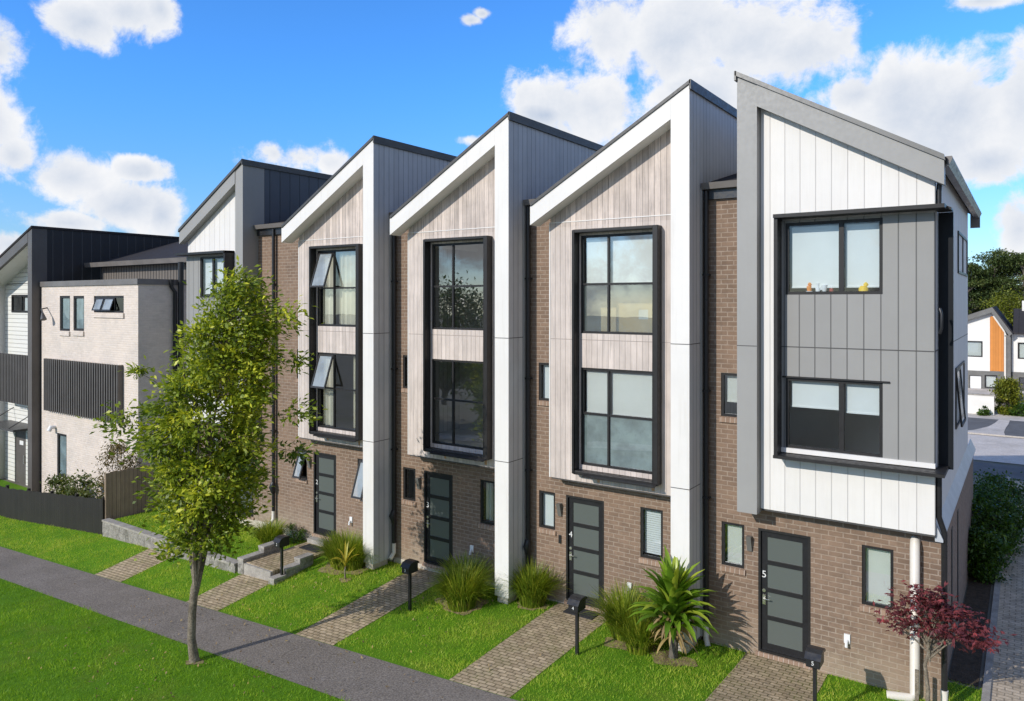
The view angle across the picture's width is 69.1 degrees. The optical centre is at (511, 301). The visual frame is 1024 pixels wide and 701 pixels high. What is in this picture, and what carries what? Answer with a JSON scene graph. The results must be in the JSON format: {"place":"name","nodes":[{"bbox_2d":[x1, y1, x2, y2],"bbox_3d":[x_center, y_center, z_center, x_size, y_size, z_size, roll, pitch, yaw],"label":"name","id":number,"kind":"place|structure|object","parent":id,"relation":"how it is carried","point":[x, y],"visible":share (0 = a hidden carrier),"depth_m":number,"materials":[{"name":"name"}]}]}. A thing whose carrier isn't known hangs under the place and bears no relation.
{"place":"outdoors","nodes":[
{"label":"outdoors","id":0,"kind":"place"},
{"bbox_2d":[95,548,170,581],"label":"paved path","id":1,"kind":"structure","parent":0,"point":[124,570],"depth_m":22.91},
{"bbox_2d":[114,507,259,558],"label":"terrace lawn","id":2,"kind":"structure","parent":0,"point":[161,530],"depth_m":24.75,"materials":[{"name":"grass"}]},
{"bbox_2d":[186,574,267,610],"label":"paved path","id":3,"kind":"structure","parent":0,"point":[235,588],"depth_m":20.23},
{"bbox_2d":[297,568,447,644],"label":"paved path","id":4,"kind":"structure","parent":0,"point":[346,620],"depth_m":18.40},
{"bbox_2d":[0,479,981,700],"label":"lawn","id":5,"kind":"structure","parent":0,"point":[237,611],"depth_m":16.84,"materials":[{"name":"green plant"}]},
{"bbox_2d":[0,485,104,534],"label":"paling fence","id":6,"kind":"object","parent":5,"relation":"on","point":[72,512],"visible":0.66,"depth_m":28.07,"materials":[{"name":"black wood"}]},
{"bbox_2d":[40,470,80,494],"bbox_3d":[-18.195,7.838,29.951,1.861,1.972,1.770,0,0,35],"label":"garden shrub","id":7,"kind":"object","parent":5,"relation":"on","point":[53,481],"visible":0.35,"depth_m":29.73,"materials":[{"name":"green plant"}]},
{"bbox_2d":[55,469,99,498],"bbox_3d":[-17.017,7.736,29.160,1.635,2.177,1.987,0,0,-8],"label":"garden shrub","id":8,"kind":"object","parent":5,"relation":"on","point":[83,481],"visible":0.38,"depth_m":29.16,"materials":[{"name":"green plant"}]},
{"bbox_2d":[74,478,103,498],"bbox_3d":[-15.876,7.792,28.385,1.882,2.063,1.807,0,0,15],"label":"garden shrub","id":9,"kind":"object","parent":5,"relation":"on","point":[86,493],"visible":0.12,"depth_m":28.32,"materials":[{"name":"green plant"}]},
{"bbox_2d":[88,437,146,498],"bbox_3d":[-14.680,6.778,27.598,2.007,3.492,1.895,0,0,35],"label":"garden shrub","id":10,"kind":"object","parent":5,"relation":"on","point":[120,447],"visible":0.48,"depth_m":27.41,"materials":[{"name":"green plant"}]},
{"bbox_2d":[102,518,162,548],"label":"retaining wall","id":11,"kind":"structure","parent":5,"relation":"on","point":[119,530],"depth_m":24.95,"materials":[{"name":"concrete"}]},
{"bbox_2d":[185,659,203,664],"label":"planting soil","id":12,"kind":"structure","parent":5,"relation":"on","point":[199,662],"depth_m":16.09,"materials":[{"name":"soil"}]},
{"bbox_2d":[77,255,326,662],"bbox_3d":[-6.630,3.481,16.098,4.506,9.042,3.777,0,0,35],"label":"street tree","id":13,"kind":"object","parent":12,"relation":"on","point":[211,492],"visible":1,"depth_m":15.79,"materials":[{"name":"green plant"}]},
{"bbox_2d":[155,536,237,572],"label":"retaining wall","id":14,"kind":"structure","parent":5,"relation":"on","point":[223,564],"depth_m":21.96,"materials":[{"name":"concrete"}]},
{"bbox_2d":[237,541,279,573],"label":"step wall","id":15,"kind":"structure","parent":5,"relation":"on","point":[267,548],"depth_m":21.75,"materials":[{"name":"concrete"}]},
{"bbox_2d":[245,517,295,544],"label":"tussock grass","id":16,"kind":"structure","parent":5,"relation":"on","point":[269,532],"depth_m":23.20,"materials":[{"name":"green plant"}]},
{"bbox_2d":[10,567,540,700],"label":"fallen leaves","id":17,"kind":"object","parent":5,"relation":"on","point":[264,642],"visible":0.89,"depth_m":16.93,"materials":[{"name":"green plant"}]},
{"bbox_2d":[273,534,290,574],"bbox_3d":[-6.398,7.230,20.659,0.270,1.425,0.400,0,0,35],"label":"letterbox","id":18,"kind":"object","parent":5,"relation":"on","point":[281,541],"visible":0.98,"depth_m":20.62,"materials":[{"name":"black metal"}]},
{"bbox_2d":[246,542,322,574],"bbox_3d":[-6.445,7.804,22.012,1.200,0.640,2.450,0,0,35],"label":"raised porch","id":19,"kind":"object","parent":5,"relation":"on","point":[270,562],"visible":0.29,"depth_m":21.65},
{"bbox_2d":[244,563,272,580],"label":"porch kerb","id":20,"kind":"structure","parent":19,"relation":"attached to","point":[251,570],"depth_m":20.95,"materials":[{"name":"concrete"}]},
{"bbox_2d":[268,552,313,585],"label":"step wall","id":21,"kind":"structure","parent":5,"relation":"on","point":[301,562],"depth_m":20.96,"materials":[{"name":"concrete"}]},
{"bbox_2d":[286,522,305,545],"bbox_3d":[-6.768,7.383,23.344,0.718,0.882,0.838,0,0,-9],"label":"garden shrub","id":22,"kind":"object","parent":5,"relation":"on","point":[299,536],"visible":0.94,"depth_m":23.29,"materials":[{"name":"green plant"}]},
{"bbox_2d":[318,562,368,574],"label":"planting soil","id":23,"kind":"structure","parent":5,"relation":"on","point":[333,570],"depth_m":20.86,"materials":[{"name":"soil"}]},
{"bbox_2d":[308,528,380,570],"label":"tussock grass","id":24,"kind":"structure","parent":23,"relation":"on","point":[330,550],"depth_m":20.97,"materials":[{"name":"green plant"}]},
{"bbox_2d":[339,578,350,581],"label":"planting soil","id":25,"kind":"structure","parent":5,"relation":"on","point":[348,579],"depth_m":20.25,"materials":[{"name":"soil"}]},
{"bbox_2d":[330,540,359,578],"bbox_3d":[-4.582,7.124,20.220,0.770,1.152,0.616,0,0,17],"label":"young palm","id":26,"kind":"object","parent":25,"relation":"on","point":[345,556],"visible":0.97,"depth_m":20.32,"materials":[{"name":"green plant"}]},
{"bbox_2d":[400,558,419,610],"bbox_3d":[-2.494,7.038,18.146,0.270,1.425,0.400,0,0,35],"label":"letterbox","id":27,"kind":"object","parent":5,"relation":"on","point":[409,566],"visible":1,"depth_m":18.11,"materials":[{"name":"black metal"}]},
{"bbox_2d":[434,595,488,614],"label":"planting soil","id":28,"kind":"structure","parent":5,"relation":"on","point":[479,604],"depth_m":18.22,"materials":[{"name":"soil"}]},
{"bbox_2d":[426,550,499,611],"bbox_3d":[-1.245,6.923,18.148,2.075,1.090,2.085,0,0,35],"label":"tussock grass","id":29,"kind":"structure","parent":28,"relation":"on","point":[460,598],"depth_m":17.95,"materials":[{"name":"green plant"}]},
{"bbox_2d":[516,600,549,609],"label":"planting soil","id":30,"kind":"structure","parent":5,"relation":"on","point":[545,606],"depth_m":17.94,"materials":[{"name":"soil"}]},
{"bbox_2d":[496,554,569,608],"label":"tussock grass","id":31,"kind":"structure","parent":30,"relation":"on","point":[533,588],"depth_m":17.93,"materials":[{"name":"green plant"}]},
{"bbox_2d":[567,593,586,654],"bbox_3d":[1.361,6.877,15.545,0.270,1.425,0.400,0,0,35],"label":"letterbox","id":32,"kind":"object","parent":5,"relation":"on","point":[576,603],"visible":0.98,"depth_m":15.51,"materials":[{"name":"black metal"}]},
{"bbox_2d":[604,637,655,653],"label":"planting soil","id":33,"kind":"structure","parent":5,"relation":"on","point":[623,644],"depth_m":15.94,"materials":[{"name":"soil"}]},
{"bbox_2d":[584,578,656,641],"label":"tussock grass","id":34,"kind":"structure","parent":33,"relation":"on","point":[610,607],"depth_m":16.37,"materials":[{"name":"green plant"}]},
{"bbox_2d":[598,599,668,655],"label":"tussock grass","id":35,"kind":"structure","parent":33,"relation":"on","point":[637,640],"depth_m":15.52,"materials":[{"name":"green plant"}]},
{"bbox_2d":[652,649,697,666],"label":"planting soil","id":36,"kind":"structure","parent":5,"relation":"on","point":[659,657],"depth_m":15.21,"materials":[{"name":"soil"}]},
{"bbox_2d":[626,545,718,658],"bbox_3d":[3.294,6.319,15.302,1.884,2.305,1.790,0,0,35],"label":"cabbage palm","id":37,"kind":"object","parent":36,"relation":"on","point":[669,609],"visible":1,"depth_m":15.14,"materials":[{"name":"green plant"}]},
{"bbox_2d":[804,644,825,700],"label":"letterbox","id":38,"kind":"object","parent":5,"relation":"on","point":[814,656],"visible":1,"depth_m":12.96,"materials":[{"name":"black metal"}]},
{"bbox_2d":[0,0,1023,284],"label":"sky","id":39,"kind":"structure","parent":0,"point":[125,116],"materials":[{"name":"blue"}]},
{"bbox_2d":[1,313,1023,689],"bbox_3d":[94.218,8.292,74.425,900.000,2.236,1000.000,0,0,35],"label":"ground","id":40,"kind":"structure","parent":0,"point":[975,477],"depth_m":18.18,"materials":[{"name":"grey concrete"}]},
{"bbox_2d":[0,226,185,492],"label":"gabled house","id":41,"kind":"structure","parent":40,"relation":"on","point":[31,257],"depth_m":34.39,"materials":[{"name":"black metal"}]},
{"bbox_2d":[11,295,27,312],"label":"window","id":42,"kind":"structure","parent":41,"relation":"in","point":[12,296],"depth_m":35.53,"materials":[{"name":"black metal"}]},
{"bbox_2d":[16,431,25,483],"bbox_3d":[-23.554,7.424,35.684,1.200,2.800,0.140,0,0,35],"label":"door","id":43,"kind":"structure","parent":41,"relation":"in","point":[20,436],"depth_m":35.67,"materials":[{"name":"grey metal"}]},
{"bbox_2d":[39,241,187,497],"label":"house","id":44,"kind":"structure","parent":40,"relation":"on","point":[97,335],"depth_m":30.31,"materials":[{"name":"pale brick"},{"name":"dark grey metal"},{"name":"ribbed dark grey metal"}]},
{"bbox_2d":[58,433,66,476],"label":"window","id":45,"kind":"structure","parent":44,"relation":"in","point":[62,438],"depth_m":31.98,"materials":[{"name":"glass"}]},
{"bbox_2d":[58,296,69,335],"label":"window","id":46,"kind":"structure","parent":44,"relation":"in","point":[65,300],"depth_m":31.77,"materials":[{"name":"glass"}]},
{"bbox_2d":[72,296,83,335],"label":"window","id":47,"kind":"structure","parent":44,"relation":"in","point":[78,300],"depth_m":31.12,"materials":[{"name":"glass"}]},
{"bbox_2d":[91,296,123,317],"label":"window","id":48,"kind":"structure","parent":44,"relation":"in","point":[106,312],"depth_m":29.60,"materials":[{"name":"black metal"}]},
{"bbox_2d":[104,464,182,518],"bbox_3d":[-13.300,7.204,27.468,0.135,2.440,3.445,0,0,35],"label":"timber fence","id":49,"kind":"object","parent":40,"relation":"on","point":[120,488],"visible":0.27,"depth_m":26.62,"materials":[{"name":"brown wood"}]},
{"bbox_2d":[174,159,331,526],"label":"townhouse","id":50,"kind":"structure","parent":40,"relation":"on","point":[237,204],"depth_m":25.56,"materials":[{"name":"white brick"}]},
{"bbox_2d":[201,256,222,297],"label":"window","id":51,"kind":"structure","parent":50,"relation":"in","point":[210,263],"depth_m":26.00,"materials":[{"name":"glass"}]},
{"bbox_2d":[0,547,516,700],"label":"footpath","id":52,"kind":"structure","parent":40,"relation":"on","point":[328,668],"depth_m":17.06,"materials":[{"name":"concrete"}]},
{"bbox_2d":[253,135,458,569],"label":"townhouse","id":53,"kind":"structure","parent":40,"relation":"on","point":[339,219],"depth_m":22.43,"materials":[{"name":"white brick"}]},
{"bbox_2d":[292,449,307,483],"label":"window","id":54,"kind":"structure","parent":53,"relation":"in","point":[298,478],"depth_m":23.63,"materials":[{"name":"glass"}]},
{"bbox_2d":[315,454,334,534],"bbox_3d":[-5.799,5.997,23.102,0.940,2.465,0.131,0,0,35],"label":"door","id":55,"kind":"structure","parent":53,"relation":"in","point":[325,464],"depth_m":23.15,"materials":[{"name":"black paint"}]},
{"bbox_2d":[310,352,354,431],"bbox_3d":[-5.176,2.684,22.113,1.930,2.280,0.557,0,0,35],"label":"window","id":56,"kind":"structure","parent":53,"relation":"in","point":[329,387],"depth_m":22.57,"materials":[{"name":"glass"}]},
{"bbox_2d":[310,249,355,326],"bbox_3d":[-5.182,-0.401,22.105,1.930,2.290,0.583,0,0,35],"label":"window","id":57,"kind":"structure","parent":53,"relation":"in","point":[347,259],"depth_m":22.32,"materials":[{"name":"glass"}]},
{"bbox_2d":[351,459,362,501],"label":"window","id":58,"kind":"structure","parent":53,"relation":"in","point":[359,474],"depth_m":22.09,"materials":[{"name":"glass"}]},
{"bbox_2d":[389,111,602,603],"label":"townhouse","id":59,"kind":"structure","parent":40,"relation":"on","point":[470,472],"depth_m":19.68,"materials":[{"name":"white paint"}]},
{"bbox_2d":[401,355,407,392],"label":"window","id":60,"kind":"structure","parent":59,"relation":"in","point":[404,356],"depth_m":21.21,"materials":[{"name":"black metal"}]},
{"bbox_2d":[401,467,415,505],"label":"window","id":61,"kind":"structure","parent":59,"relation":"in","point":[406,501],"depth_m":21.15,"materials":[{"name":"black metal"}]},
{"bbox_2d":[426,473,450,565],"bbox_3d":[-2.019,5.997,20.481,0.940,2.465,0.131,0,0,35],"label":"door","id":62,"kind":"structure","parent":59,"relation":"in","point":[438,487],"depth_m":20.53,"materials":[{"name":"black paint"}]},
{"bbox_2d":[432,241,482,329],"bbox_3d":[-1.343,-0.401,19.569,1.930,2.290,0.070,0,0,35],"label":"window","id":63,"kind":"structure","parent":59,"relation":"in","point":[453,285],"depth_m":19.71,"materials":[{"name":"black metal"}]},
{"bbox_2d":[432,359,482,449],"bbox_3d":[-1.343,2.684,19.569,1.930,2.280,0.070,0,0,35],"label":"window","id":64,"kind":"structure","parent":59,"relation":"in","point":[453,399],"depth_m":19.71,"materials":[{"name":"black metal"}]},
{"bbox_2d":[478,480,494,530],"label":"window","id":65,"kind":"structure","parent":59,"relation":"in","point":[489,484],"depth_m":19.63,"materials":[{"name":"black metal"}]},
{"bbox_2d":[523,79,736,652],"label":"townhouse","id":66,"kind":"structure","parent":40,"relation":"on","point":[614,455],"depth_m":17.02,"materials":[{"name":"brown brick"}]},
{"bbox_2d":[537,363,548,405],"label":"window","id":67,"kind":"structure","parent":66,"relation":"in","point":[543,367],"depth_m":18.59,"materials":[{"name":"glass"}]},
{"bbox_2d":[537,490,555,535],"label":"window","id":68,"kind":"structure","parent":66,"relation":"in","point":[546,499],"depth_m":18.57,"materials":[{"name":"black metal"}]},
{"bbox_2d":[569,497,601,604],"bbox_3d":[1.761,5.997,17.859,0.940,2.465,0.131,0,0,35],"label":"door","id":69,"kind":"structure","parent":66,"relation":"in","point":[585,517],"depth_m":17.90,"materials":[{"name":"black paint"}]},
{"bbox_2d":[600,308,616,331],"bbox_3d":[2.373,0.424,17.582,0.420,0.560,0.420,0,0,35],"label":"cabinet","id":70,"kind":"object","parent":66,"relation":"in","point":[613,319],"visible":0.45,"depth_m":17.39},
{"bbox_2d":[581,232,651,334],"bbox_3d":[2.457,-0.401,16.975,1.930,2.290,0.138,0,0,35],"label":"window","id":71,"kind":"structure","parent":66,"relation":"in","point":[631,258],"depth_m":17.06,"materials":[{"name":"glass"}]},
{"bbox_2d":[581,367,651,473],"bbox_3d":[2.457,2.684,16.975,1.930,2.280,0.138,0,0,35],"label":"window","id":72,"kind":"structure","parent":66,"relation":"in","point":[621,439],"depth_m":17.01,"materials":[{"name":"glass"}]},
{"bbox_2d":[616,303,651,332],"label":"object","id":73,"kind":"object","parent":66,"relation":"in","point":[634,317],"visible":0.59,"depth_m":17.00,"materials":[{"name":"cardboard"}]},
{"bbox_2d":[638,507,662,566],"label":"window","id":74,"kind":"structure","parent":66,"relation":"in","point":[652,524],"depth_m":16.96,"materials":[{"name":"black metal"}]},
{"bbox_2d":[701,71,981,700],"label":"townhouse","id":75,"kind":"structure","parent":40,"relation":"on","point":[838,455],"depth_m":14.56,"materials":[{"name":"brown brick"}]},
{"bbox_2d":[719,373,736,422],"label":"window","id":76,"kind":"structure","parent":75,"relation":"in","point":[731,377],"depth_m":15.93,"materials":[{"name":"black metal"}]},
{"bbox_2d":[719,521,745,575],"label":"window","id":77,"kind":"structure","parent":75,"relation":"in","point":[735,532],"depth_m":15.89,"materials":[{"name":"white glass"}]},
{"bbox_2d":[761,531,807,659],"bbox_3d":[5.574,5.997,15.215,0.940,2.465,0.131,0,0,35],"label":"door","id":78,"kind":"structure","parent":75,"relation":"in","point":[784,558],"depth_m":15.24,"materials":[{"name":"black paint"}]},
{"bbox_2d":[786,218,882,294],"bbox_3d":[6.194,-0.846,14.328,1.750,1.420,0.138,0,0,35],"label":"window","id":79,"kind":"structure","parent":75,"relation":"in","point":[817,251],"depth_m":14.34,"materials":[{"name":"white glass"}]},
{"bbox_2d":[782,376,889,457],"bbox_3d":[6.207,2.184,14.286,1.920,1.440,0.193,0,0,35],"label":"window","id":80,"kind":"structure","parent":75,"relation":"in","point":[865,397],"depth_m":14.23,"materials":[{"name":"black metal"}]},
{"bbox_2d":[860,545,894,617],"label":"window","id":81,"kind":"structure","parent":75,"relation":"in","point":[877,563],"depth_m":14.31,"materials":[{"name":"white glass"}]},
{"bbox_2d":[955,360,965,428],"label":"window","id":82,"kind":"structure","parent":75,"relation":"in","point":[959,389],"depth_m":17.57,"materials":[{"name":"black metal"}]},
{"bbox_2d":[957,231,967,276],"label":"window","id":83,"kind":"structure","parent":75,"relation":"in","point":[958,232],"depth_m":18.87,"materials":[{"name":"black metal"}]},
{"bbox_2d":[948,682,981,700],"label":"grass","id":84,"kind":"structure","parent":40,"relation":"on","point":[956,696],"depth_m":14.00,"materials":[{"name":"plant"}]},
{"bbox_2d":[948,480,1000,685],"bbox_3d":[14.406,7.383,22.563,0.500,0.050,20.000,0,0,35],"label":"garden bed","id":85,"kind":"object","parent":40,"relation":"on","point":[965,667],"visible":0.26,"depth_m":15.81,"materials":[{"name":"soil"}]},
{"bbox_2d":[967,520,1018,584],"bbox_3d":[12.583,6.730,19.773,1.654,1.688,1.427,0,0,-9],"label":"hedge bush","id":86,"kind":"object","parent":85,"relation":"on","point":[983,544],"visible":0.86,"depth_m":19.50,"materials":[{"name":"green plant"}]},
{"bbox_2d":[971,496,1023,574],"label":"hedge bush","id":87,"kind":"object","parent":85,"relation":"on","point":[988,511],"visible":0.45,"depth_m":20.69,"materials":[{"name":"green plant"}]},
{"bbox_2d":[973,474,1023,556],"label":"hedge bush","id":88,"kind":"object","parent":85,"relation":"on","point":[990,497],"visible":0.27,"depth_m":21.89,"materials":[{"name":"green plant"}]},
{"bbox_2d":[973,468,1023,539],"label":"hedge bush","id":89,"kind":"object","parent":85,"relation":"on","point":[990,478],"visible":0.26,"depth_m":23.45,"materials":[{"name":"green plant"}]},
{"bbox_2d":[968,259,1000,314],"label":"pine tree","id":90,"kind":"object","parent":40,"relation":"on","point":[976,271],"visible":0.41,"depth_m":96.93,"materials":[{"name":"green plant"}]},
{"bbox_2d":[968,306,1012,388],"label":"gabled house","id":91,"kind":"structure","parent":40,"relation":"on","point":[989,349],"depth_m":63.09,"materials":[{"name":"white paint"}]},
{"bbox_2d":[968,341,982,356],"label":"window","id":92,"kind":"structure","parent":91,"relation":"in","point":[975,348],"depth_m":63.67,"materials":[{"name":"glass"}]},
{"bbox_2d":[968,247,1023,309],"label":"pine tree","id":93,"kind":"object","parent":40,"relation":"on","point":[992,260],"visible":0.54,"depth_m":97.70,"materials":[{"name":"green plant"}]},
{"bbox_2d":[981,477,1010,700],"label":"driveway kerb","id":94,"kind":"structure","parent":40,"relation":"on","point":[987,682],"depth_m":15.46,"materials":[{"name":"concrete"}]},
{"bbox_2d":[968,434,1023,464],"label":"footpath","id":95,"kind":"structure","parent":40,"relation":"on","point":[1000,449],"depth_m":37.20,"materials":[{"name":"concrete"}]},
{"bbox_2d":[968,388,1023,420],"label":"yard","id":96,"kind":"structure","parent":40,"relation":"on","point":[996,415],"depth_m":48.35,"materials":[{"name":"concrete"}]},
{"bbox_2d":[968,393,994,414],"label":"yard wall","id":97,"kind":"structure","parent":96,"relation":"on","point":[976,401],"depth_m":49.02,"materials":[{"name":"paint"}]},
{"bbox_2d":[987,375,1023,414],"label":"conifer shrub","id":98,"kind":"object","parent":96,"relation":"on","point":[1004,388],"visible":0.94,"depth_m":48.58,"materials":[{"name":"green plant"}]},
{"bbox_2d":[1005,401,1023,416],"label":"garden shrub","id":99,"kind":"object","parent":96,"relation":"on","point":[1016,412],"visible":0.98,"depth_m":48.09,"materials":[{"name":"green plant"}]},
{"bbox_2d":[970,301,1023,389],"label":"white house","id":100,"kind":"structure","parent":40,"relation":"on","point":[1017,353],"depth_m":62.30,"materials":[{"name":"white paint"}]},
{"bbox_2d":[973,462,1023,479],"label":"lane","id":101,"kind":"structure","parent":40,"relation":"on","point":[1015,471],"depth_m":32.79,"materials":[{"name":"grey asphalt"}]},
{"bbox_2d":[974,250,1023,308],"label":"pine tree","id":102,"kind":"object","parent":40,"relation":"on","point":[1017,259],"visible":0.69,"depth_m":95.79,"materials":[{"name":"green plant"}]},
{"bbox_2d":[979,285,1023,331],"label":"round tree","id":103,"kind":"object","parent":40,"relation":"on","point":[1003,302],"visible":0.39,"depth_m":84.84,"materials":[{"name":"green plant"}]},
{"bbox_2d":[449,602,605,696],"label":"paved path","id":104,"kind":"structure","parent":0,"point":[515,661],"depth_m":15.67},
{"bbox_2d":[563,608,598,619],"bbox_3d":[1.641,7.347,17.554,0.770,0.020,0.420,0,0,35],"label":"door mat","id":105,"kind":"object","parent":104,"relation":"on","point":[586,613],"depth_m":17.48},
{"bbox_2d":[705,652,827,700],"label":"paved path","id":106,"kind":"structure","parent":0,"point":[752,677],"depth_m":14.32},
{"bbox_2d":[968,417,1023,438],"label":"road","id":107,"kind":"structure","parent":0,"point":[1014,428],"depth_m":44.41,"materials":[{"name":"grey asphalt"}]},
{"bbox_2d":[968,419,1009,434],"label":"crossing","id":108,"kind":"object","parent":107,"relation":"on","point":[999,426],"visible":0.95,"depth_m":43.26,"materials":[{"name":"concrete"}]},
{"bbox_2d":[990,481,1023,700],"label":"driveway","id":109,"kind":"structure","parent":0,"point":[1007,683],"depth_m":16.33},
{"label":"planting soil","id":110,"kind":"structure","parent":0,"visible":0},
{"bbox_2d":[870,580,1017,700],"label":"red maple","id":111,"kind":"object","parent":110,"relation":"on","point":[925,603],"visible":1,"depth_m":13.04,"materials":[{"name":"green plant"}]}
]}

